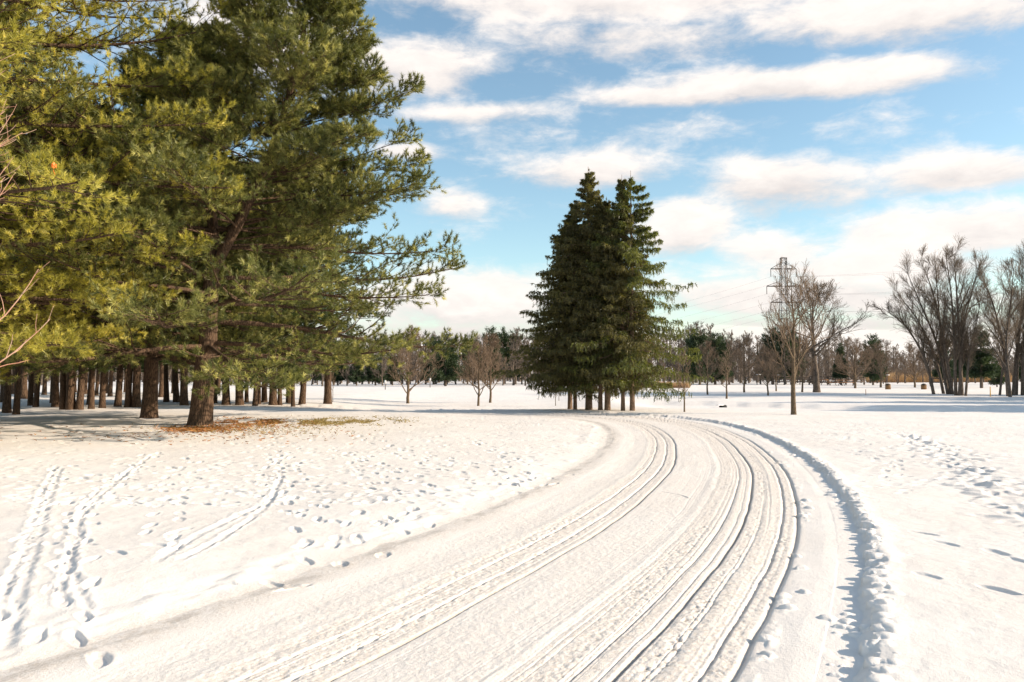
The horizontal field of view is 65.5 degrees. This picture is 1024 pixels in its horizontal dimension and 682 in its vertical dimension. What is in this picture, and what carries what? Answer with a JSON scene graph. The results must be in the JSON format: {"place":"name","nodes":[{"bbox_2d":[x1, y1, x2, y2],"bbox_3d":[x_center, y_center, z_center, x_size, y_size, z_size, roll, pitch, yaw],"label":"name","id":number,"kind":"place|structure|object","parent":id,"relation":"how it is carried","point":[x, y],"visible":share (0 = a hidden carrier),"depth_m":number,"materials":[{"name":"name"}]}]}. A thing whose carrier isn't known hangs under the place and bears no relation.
{"place":"outdoors","nodes":[
{"label":"outdoors","id":0,"kind":"place"},
{"bbox_2d":[132,414,419,437],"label":"grass","id":1,"kind":"structure","parent":0,"point":[326,422],"depth_m":27.07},
{"bbox_2d":[0,377,1023,681],"bbox_3d":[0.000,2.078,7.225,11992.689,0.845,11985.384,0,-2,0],"label":"ground","id":2,"kind":"structure","parent":0,"point":[752,533],"depth_m":8.11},
{"bbox_2d":[21,365,27,398],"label":"pine tree","id":3,"kind":"object","parent":2,"relation":"on","point":[24,390],"depth_m":53.88,"materials":[{"name":"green plant"}]},
{"bbox_2d":[0,53,53,366],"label":"bare tree","id":4,"kind":"object","parent":2,"relation":"on","point":[24,291],"visible":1,"depth_m":11.36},
{"bbox_2d":[12,367,47,394],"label":"pine tree","id":5,"kind":"object","parent":2,"relation":"on","point":[44,387],"depth_m":65.84,"materials":[{"name":"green plant"}]},
{"bbox_2d":[13,145,59,406],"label":"pine tree","id":6,"kind":"object","parent":2,"relation":"on","point":[55,399],"depth_m":40.42,"materials":[{"name":"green plant"}]},
{"bbox_2d":[32,136,40,406],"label":"pine tree","id":7,"kind":"object","parent":2,"relation":"on","point":[36,395],"depth_m":40.51,"materials":[{"name":"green plant"}]},
{"bbox_2d":[15,208,60,405],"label":"pine tree","id":8,"kind":"object","parent":2,"relation":"on","point":[30,390],"visible":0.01,"depth_m":42.50,"materials":[{"name":"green plant"}]},
{"bbox_2d":[1,203,78,412],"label":"pine tree","id":9,"kind":"object","parent":2,"relation":"on","point":[6,401],"depth_m":34.76,"materials":[{"name":"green plant"}]},
{"bbox_2d":[1,83,82,414],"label":"pine tree","id":10,"kind":"object","parent":2,"relation":"on","point":[17,399],"visible":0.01,"depth_m":33.40,"materials":[{"name":"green plant"}]},
{"bbox_2d":[23,269,111,409],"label":"pine tree","id":11,"kind":"object","parent":2,"relation":"on","point":[62,400],"depth_m":37.82,"materials":[{"name":"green plant"}]},
{"bbox_2d":[29,134,134,409],"bbox_3d":[-21.172,-3.971,37.944,7.823,15.126,6.990,-1,-2,38],"label":"pine tree","id":12,"kind":"object","parent":2,"relation":"on","point":[70,402],"depth_m":37.71,"materials":[{"name":"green plant"}]},
{"bbox_2d":[0,0,190,369],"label":"pine tree","id":13,"kind":"object","parent":2,"relation":"on","point":[3,6],"visible":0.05,"depth_m":28.36,"materials":[{"name":"green plant"}]},
{"bbox_2d":[95,365,99,395],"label":"pine tree","id":14,"kind":"object","parent":2,"relation":"on","point":[97,385],"depth_m":62.77,"materials":[{"name":"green plant"}]},
{"bbox_2d":[75,269,144,409],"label":"pine tree","id":15,"kind":"object","parent":2,"relation":"on","point":[79,405],"depth_m":37.84,"materials":[{"name":"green plant"}]},
{"bbox_2d":[86,363,143,404],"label":"pine tree","id":16,"kind":"object","parent":2,"relation":"on","point":[124,369],"depth_m":43.73,"materials":[{"name":"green plant"}]},
{"bbox_2d":[0,0,243,384],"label":"pine tree","id":17,"kind":"object","parent":2,"relation":"on","point":[66,40],"visible":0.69,"depth_m":21.31,"materials":[{"name":"green plant"}]},
{"bbox_2d":[107,363,143,395],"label":"pine tree","id":18,"kind":"object","parent":2,"relation":"on","point":[110,388],"depth_m":60.26,"materials":[{"name":"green plant"}]},
{"bbox_2d":[87,230,172,408],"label":"pine tree","id":19,"kind":"object","parent":2,"relation":"on","point":[91,402],"depth_m":38.68,"materials":[{"name":"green plant"}]},
{"bbox_2d":[86,271,175,407],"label":"pine tree","id":20,"kind":"object","parent":2,"relation":"on","point":[102,397],"depth_m":39.54,"materials":[{"name":"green plant"}]},
{"bbox_2d":[78,239,197,406],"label":"pine tree","id":21,"kind":"object","parent":2,"relation":"on","point":[128,393],"visible":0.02,"depth_m":40.58,"materials":[{"name":"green plant"}]},
{"bbox_2d":[105,238,183,406],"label":"pine tree","id":22,"kind":"object","parent":2,"relation":"on","point":[118,392],"visible":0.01,"depth_m":41.57,"materials":[{"name":"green plant"}]},
{"bbox_2d":[0,18,311,417],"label":"pine tree","id":23,"kind":"object","parent":2,"relation":"on","point":[149,406],"visible":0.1,"depth_m":29.89,"materials":[{"name":"green plant"}]},
{"bbox_2d":[142,361,179,401],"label":"pine tree","id":24,"kind":"object","parent":2,"relation":"on","point":[176,394],"depth_m":49.23,"materials":[{"name":"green plant"}]},
{"bbox_2d":[131,137,195,406],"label":"pine tree","id":25,"kind":"object","parent":2,"relation":"on","point":[136,393],"depth_m":40.54,"materials":[{"name":"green plant"}]},
{"bbox_2d":[141,329,189,401],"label":"pine tree","id":26,"kind":"object","parent":2,"relation":"on","point":[166,389],"depth_m":49.28,"materials":[{"name":"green plant"}]},
{"bbox_2d":[158,331,193,396],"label":"pine tree","id":27,"kind":"object","parent":2,"relation":"on","point":[161,388],"depth_m":58.36,"materials":[{"name":"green plant"}]},
{"bbox_2d":[161,200,237,404],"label":"pine tree","id":28,"kind":"object","parent":2,"relation":"on","point":[184,400],"visible":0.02,"depth_m":42.76,"materials":[{"name":"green plant"}]},
{"bbox_2d":[171,213,234,402],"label":"pine tree","id":29,"kind":"object","parent":2,"relation":"on","point":[215,394],"depth_m":47.97,"materials":[{"name":"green plant"}]},
{"bbox_2d":[0,416,410,444],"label":"pine needles","id":30,"kind":"object","parent":2,"relation":"on","point":[205,429],"visible":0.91,"depth_m":24.52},
{"bbox_2d":[174,215,280,404],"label":"pine tree","id":31,"kind":"object","parent":2,"relation":"on","point":[226,399],"depth_m":45.41,"materials":[{"name":"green plant"}]},
{"bbox_2d":[183,158,291,404],"bbox_3d":[-15.695,-3.294,45.864,6.990,14.566,7.823,0,0,25],"label":"pine tree","id":32,"kind":"object","parent":2,"relation":"on","point":[239,398],"visible":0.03,"depth_m":45.44,"materials":[{"name":"green plant"}]},
{"bbox_2d":[0,0,480,425],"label":"pine tree","id":33,"kind":"object","parent":2,"relation":"on","point":[312,165],"visible":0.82,"depth_m":24.21,"materials":[{"name":"green plant"}]},
{"bbox_2d":[218,207,308,402],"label":"pine tree","id":34,"kind":"object","parent":2,"relation":"on","point":[264,395],"visible":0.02,"depth_m":48.31,"materials":[{"name":"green plant"}]},
{"bbox_2d":[222,192,310,405],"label":"pine tree","id":35,"kind":"object","parent":2,"relation":"on","point":[255,398],"visible":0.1,"depth_m":44.20,"materials":[{"name":"green plant"}]},
{"bbox_2d":[231,265,317,403],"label":"pine tree","id":36,"kind":"object","parent":2,"relation":"on","point":[259,395],"visible":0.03,"depth_m":47.06,"materials":[{"name":"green plant"}]},
{"bbox_2d":[227,193,330,404],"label":"pine tree","id":37,"kind":"object","parent":2,"relation":"on","point":[273,398],"visible":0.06,"depth_m":45.74,"materials":[{"name":"green plant"}]},
{"bbox_2d":[231,161,337,404],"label":"pine tree","id":38,"kind":"object","parent":2,"relation":"on","point":[279,400],"visible":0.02,"depth_m":45.41,"materials":[{"name":"green plant"}]},
{"bbox_2d":[230,260,347,402],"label":"pine tree","id":39,"kind":"object","parent":2,"relation":"on","point":[288,399],"visible":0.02,"depth_m":47.36,"materials":[{"name":"green plant"}]},
{"bbox_2d":[232,184,358,406],"bbox_3d":[-12.464,-2.757,44.624,6.990,13.445,7.823,0,-1,-35],"label":"pine tree","id":40,"kind":"object","parent":2,"relation":"on","point":[327,313],"visible":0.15,"depth_m":43.70,"materials":[{"name":"green plant"}]},
{"bbox_2d":[255,198,365,404],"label":"pine tree","id":41,"kind":"object","parent":2,"relation":"on","point":[302,397],"visible":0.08,"depth_m":46.86,"materials":[{"name":"green plant"}]},
{"bbox_2d":[331,365,349,384],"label":"conifer tree","id":42,"kind":"object","parent":2,"relation":"on","point":[338,377],"visible":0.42,"depth_m":128.89,"materials":[{"name":"green plant"}]},
{"bbox_2d":[296,177,392,403],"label":"pine tree","id":43,"kind":"object","parent":2,"relation":"on","point":[327,391],"visible":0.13,"depth_m":48.22,"materials":[{"name":"green plant"}]},
{"bbox_2d":[339,364,355,385],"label":"bare tree","id":44,"kind":"object","parent":2,"relation":"on","point":[347,372],"visible":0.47,"depth_m":125.41,"materials":[{"name":"brown plant"}]},
{"bbox_2d":[347,358,367,385],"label":"conifer tree","id":45,"kind":"object","parent":2,"relation":"on","point":[353,377],"visible":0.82,"depth_m":125.44,"materials":[{"name":"green plant"}]},
{"bbox_2d":[364,356,387,384],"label":"conifer tree","id":46,"kind":"object","parent":2,"relation":"on","point":[372,378],"visible":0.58,"depth_m":127.49,"materials":[{"name":"green plant"}]},
{"bbox_2d":[370,356,387,385],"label":"bare tree","id":47,"kind":"object","parent":2,"relation":"on","point":[383,368],"visible":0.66,"depth_m":126.11,"materials":[{"name":"brown plant"}]},
{"bbox_2d":[383,353,402,384],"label":"conifer tree","id":48,"kind":"object","parent":2,"relation":"on","point":[389,377],"visible":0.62,"depth_m":129.26,"materials":[{"name":"green plant"}]},
{"bbox_2d":[385,327,444,402],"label":"bare tree","id":49,"kind":"object","parent":2,"relation":"on","point":[408,361],"visible":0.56,"depth_m":54.78,"materials":[{"name":"brown plant"}]},
{"bbox_2d":[417,335,443,384],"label":"conifer tree","id":50,"kind":"object","parent":2,"relation":"on","point":[430,368],"visible":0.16,"depth_m":139.38,"materials":[{"name":"green plant"}]},
{"bbox_2d":[428,333,464,385],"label":"conifer tree","id":51,"kind":"object","parent":2,"relation":"on","point":[447,373],"visible":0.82,"depth_m":117.02,"materials":[{"name":"green plant"}]},
{"bbox_2d":[458,333,473,383],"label":"conifer tree","id":52,"kind":"object","parent":2,"relation":"on","point":[463,357],"visible":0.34,"depth_m":145.47,"materials":[{"name":"green plant"}]},
{"bbox_2d":[454,334,501,405],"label":"bare tree","id":53,"kind":"object","parent":2,"relation":"on","point":[473,359],"visible":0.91,"depth_m":50.45,"materials":[{"name":"brown plant"}]},
{"bbox_2d":[469,332,509,402],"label":"bare tree","id":54,"kind":"object","parent":2,"relation":"on","point":[493,343],"visible":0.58,"depth_m":56.01,"materials":[{"name":"brown plant"}]},
{"bbox_2d":[473,326,507,384],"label":"conifer tree","id":55,"kind":"object","parent":2,"relation":"on","point":[492,330],"visible":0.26,"depth_m":139.37,"materials":[{"name":"green plant"}]},
{"bbox_2d":[498,326,511,384],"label":"conifer tree","id":56,"kind":"object","parent":2,"relation":"on","point":[504,338],"visible":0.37,"depth_m":141.69,"materials":[{"name":"green plant"}]},
{"bbox_2d":[499,333,523,384],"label":"bare tree","id":57,"kind":"object","parent":2,"relation":"on","point":[511,364],"visible":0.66,"depth_m":128.13,"materials":[{"name":"brown plant"}]},
{"bbox_2d":[11,361,1018,381],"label":"scrub","id":58,"kind":"object","parent":2,"relation":"on","point":[736,376],"visible":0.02,"depth_m":212.22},
{"bbox_2d":[507,328,522,384],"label":"bare tree","id":59,"kind":"object","parent":2,"relation":"on","point":[508,343],"visible":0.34,"depth_m":141.75,"materials":[{"name":"brown plant"}]},
{"bbox_2d":[505,329,526,378],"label":"conifer tree","id":60,"kind":"object","parent":2,"relation":"on","point":[510,332],"visible":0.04,"depth_m":149.40,"materials":[{"name":"green plant"}]},
{"bbox_2d":[27,321,1020,382],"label":"wood","id":61,"kind":"object","parent":2,"relation":"on","point":[729,335],"visible":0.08,"depth_m":183.68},
{"bbox_2d":[493,219,610,408],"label":"spruce tree","id":62,"kind":"object","parent":2,"relation":"on","point":[537,329],"visible":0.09,"depth_m":39.88,"materials":[{"name":"green plant"}]},
{"bbox_2d":[510,202,640,408],"bbox_3d":[3.293,-1.696,39.291,6.460,10.697,7.034,-1,-3,31],"label":"spruce tree","id":63,"kind":"object","parent":2,"relation":"on","point":[570,220],"visible":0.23,"depth_m":38.80,"materials":[{"name":"green plant"}]},
{"bbox_2d":[519,169,665,409],"bbox_3d":[3.585,-2.430,38.928,6.937,12.140,6.209,-2,-3,42],"label":"spruce tree","id":64,"kind":"object","parent":2,"relation":"on","point":[589,194],"visible":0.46,"depth_m":38.16,"materials":[{"name":"green plant"}]},
{"bbox_2d":[530,197,658,409],"bbox_3d":[4.103,-1.782,38.038,5.285,10.697,5.756,2,-3,-41],"label":"spruce tree","id":65,"kind":"object","parent":2,"relation":"on","point":[584,298],"visible":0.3,"depth_m":37.52,"materials":[{"name":"green plant"}]},
{"bbox_2d":[550,197,675,409],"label":"spruce tree","id":66,"kind":"object","parent":2,"relation":"on","point":[605,205],"visible":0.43,"depth_m":37.06,"materials":[{"name":"green plant"}]},
{"bbox_2d":[559,178,678,410],"bbox_3d":[5.069,-2.142,37.386,5.756,11.387,5.285,1,-3,-23],"label":"spruce tree","id":67,"kind":"object","parent":2,"relation":"on","point":[618,283],"visible":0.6,"depth_m":36.57,"materials":[{"name":"green plant"}]},
{"bbox_2d":[556,170,713,410],"bbox_3d":[5.801,-2.217,37.197,6.794,11.528,7.429,-1,-3,31],"label":"spruce tree","id":68,"kind":"object","parent":2,"relation":"on","point":[642,233],"visible":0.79,"depth_m":36.51,"materials":[{"name":"green plant"}]},
{"bbox_2d":[653,337,674,370],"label":"bare tree","id":69,"kind":"object","parent":2,"relation":"on","point":[661,362],"visible":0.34,"depth_m":124.34,"materials":[{"name":"grey plant"}]},
{"bbox_2d":[670,342,687,380],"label":"bare tree","id":70,"kind":"object","parent":2,"relation":"on","point":[677,359],"visible":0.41,"depth_m":130.47,"materials":[{"name":"brown plant"}]},
{"bbox_2d":[675,352,692,411],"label":"bare tree","id":71,"kind":"object","parent":2,"relation":"on","point":[683,364],"visible":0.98,"depth_m":35.52,"materials":[{"name":"brown plant"}]},
{"bbox_2d":[685,321,703,382],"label":"bare tree","id":72,"kind":"object","parent":2,"relation":"on","point":[696,326],"visible":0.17,"depth_m":157.45,"materials":[{"name":"brown plant"}]},
{"bbox_2d":[681,327,716,384],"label":"conifer tree","id":73,"kind":"object","parent":2,"relation":"on","point":[696,340],"visible":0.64,"depth_m":119.34,"materials":[{"name":"green plant"}]},
{"bbox_2d":[695,340,724,394],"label":"bare tree","id":74,"kind":"object","parent":2,"relation":"on","point":[704,358],"visible":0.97,"depth_m":70.55,"materials":[{"name":"brown plant"}]},
{"bbox_2d":[701,331,733,384],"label":"conifer tree","id":75,"kind":"object","parent":2,"relation":"on","point":[715,344],"visible":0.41,"depth_m":121.40,"materials":[{"name":"green plant"}]},
{"bbox_2d":[712,335,735,383],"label":"conifer tree","id":76,"kind":"object","parent":2,"relation":"on","point":[732,374],"visible":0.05,"depth_m":125.74,"materials":[{"name":"green plant"}]},
{"bbox_2d":[716,347,734,398],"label":"bare tree","id":77,"kind":"object","parent":2,"relation":"on","point":[725,364],"visible":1,"depth_m":62.45,"materials":[{"name":"brown plant"}]},
{"bbox_2d":[719,340,736,384],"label":"bare tree","id":78,"kind":"object","parent":2,"relation":"on","point":[727,345],"visible":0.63,"depth_m":121.43,"materials":[{"name":"brown plant"}]},
{"bbox_2d":[727,333,767,391],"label":"bare tree","id":79,"kind":"object","parent":2,"relation":"on","point":[738,346],"visible":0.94,"depth_m":74.69,"materials":[{"name":"brown plant"}]},
{"bbox_2d":[752,344,785,394],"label":"bare tree","id":80,"kind":"object","parent":2,"relation":"on","point":[768,370],"visible":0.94,"depth_m":67.84,"materials":[{"name":"brown plant"}]},
{"bbox_2d":[754,326,783,383],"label":"conifer tree","id":81,"kind":"object","parent":2,"relation":"on","point":[764,340],"visible":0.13,"depth_m":129.81,"materials":[{"name":"green plant"}]},
{"bbox_2d":[769,350,783,390],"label":"bare tree","id":82,"kind":"object","parent":2,"relation":"on","point":[776,369],"visible":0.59,"depth_m":77.45,"materials":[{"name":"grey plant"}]},
{"bbox_2d":[766,257,797,330],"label":"pylon","id":83,"kind":"object","parent":2,"relation":"on","point":[781,268],"visible":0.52,"depth_m":331.00,"materials":[{"name":"metal"}]},
{"bbox_2d":[776,344,790,384],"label":"bare tree","id":84,"kind":"object","parent":2,"relation":"on","point":[784,355],"visible":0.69,"depth_m":120.55,"materials":[{"name":"brown plant"}]},
{"bbox_2d":[766,323,807,383],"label":"conifer tree","id":85,"kind":"object","parent":2,"relation":"on","point":[779,348],"visible":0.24,"depth_m":127.09,"materials":[{"name":"green plant"}]},
{"bbox_2d":[758,258,836,414],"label":"bare tree","id":86,"kind":"object","parent":2,"relation":"on","point":[796,362],"visible":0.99,"depth_m":33.52,"materials":[{"name":"brown plant"}]},
{"bbox_2d":[785,338,816,391],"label":"bare tree","id":87,"kind":"object","parent":2,"relation":"on","point":[804,368],"visible":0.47,"depth_m":74.07,"materials":[{"name":"brown plant"}]},
{"bbox_2d":[761,274,873,391],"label":"bare tree","id":88,"kind":"object","parent":2,"relation":"on","point":[816,383],"visible":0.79,"depth_m":73.56,"materials":[{"name":"brown plant"}]},
{"bbox_2d":[772,376,864,384],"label":"rail fence","id":89,"kind":"object","parent":2,"relation":"on","point":[827,379],"visible":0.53,"depth_m":121.73,"materials":[{"name":"brown wood"}]},
{"bbox_2d":[818,348,832,383],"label":"bare tree","id":90,"kind":"object","parent":2,"relation":"on","point":[825,357],"visible":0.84,"depth_m":127.50,"materials":[{"name":"brown plant"}]},
{"bbox_2d":[831,342,849,384],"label":"conifer tree","id":91,"kind":"object","parent":2,"relation":"on","point":[836,374],"visible":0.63,"depth_m":119.66,"materials":[{"name":"green plant"}]},
{"bbox_2d":[828,336,875,387],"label":"bare tree","id":92,"kind":"object","parent":2,"relation":"on","point":[856,348],"visible":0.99,"depth_m":90.20,"materials":[{"name":"brown plant"}]},
{"bbox_2d":[856,333,888,384],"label":"conifer tree","id":93,"kind":"object","parent":2,"relation":"on","point":[872,375],"visible":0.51,"depth_m":117.61,"materials":[{"name":"green plant"}]},
{"bbox_2d":[853,339,899,386],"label":"bare tree","id":94,"kind":"object","parent":2,"relation":"on","point":[881,360],"visible":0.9,"depth_m":95.95,"materials":[{"name":"brown plant"}]},
{"bbox_2d":[898,352,912,382],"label":"bare tree","id":95,"kind":"object","parent":2,"relation":"on","point":[905,377],"visible":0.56,"depth_m":142.55,"materials":[{"name":"brown plant"}]},
{"bbox_2d":[890,342,930,386],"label":"bare tree","id":96,"kind":"object","parent":2,"relation":"on","point":[909,368],"visible":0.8,"depth_m":96.39,"materials":[{"name":"brown plant"}]},
{"bbox_2d":[867,243,976,393],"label":"bare tree","id":97,"kind":"object","parent":2,"relation":"on","point":[941,352],"visible":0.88,"depth_m":69.93,"materials":[{"name":"grey plant"}]},
{"bbox_2d":[865,370,1011,382],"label":"dry grass","id":98,"kind":"structure","parent":2,"relation":"on","point":[893,380],"depth_m":159.55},
{"bbox_2d":[931,338,953,379],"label":"conifer tree","id":99,"kind":"object","parent":2,"relation":"on","point":[935,373],"visible":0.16,"depth_m":111.93,"materials":[{"name":"green plant"}]},
{"bbox_2d":[949,340,968,378],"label":"conifer tree","id":100,"kind":"object","parent":2,"relation":"on","point":[952,364],"visible":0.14,"depth_m":104.81,"materials":[{"name":"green plant"}]},
{"bbox_2d":[927,233,1000,395],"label":"bare tree","id":101,"kind":"object","parent":2,"relation":"on","point":[959,326],"visible":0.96,"depth_m":66.28,"materials":[{"name":"grey plant"}]},
{"bbox_2d":[963,324,999,387],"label":"conifer tree","id":102,"kind":"object","parent":2,"relation":"on","point":[982,368],"visible":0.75,"depth_m":91.55,"materials":[{"name":"green plant"}]},
{"bbox_2d":[959,257,1023,396],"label":"bare tree","id":103,"kind":"object","parent":2,"relation":"on","point":[1003,343],"visible":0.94,"depth_m":64.56,"materials":[{"name":"grey plant"}]},
{"bbox_2d":[988,360,1004,386],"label":"conifer tree","id":104,"kind":"object","parent":2,"relation":"on","point":[995,381],"visible":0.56,"depth_m":99.63,"materials":[{"name":"green plant"}]},
{"bbox_2d":[986,240,1023,394],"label":"bare tree","id":105,"kind":"object","parent":2,"relation":"on","point":[1019,348],"visible":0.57,"depth_m":67.86,"materials":[{"name":"brown plant"}]},
{"bbox_2d":[5,0,1023,373],"label":"sky","id":106,"kind":"structure","parent":0,"point":[845,137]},
{"bbox_2d":[649,381,690,387],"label":"dry grass","id":107,"kind":"structure","parent":0,"point":[675,386],"depth_m":90.71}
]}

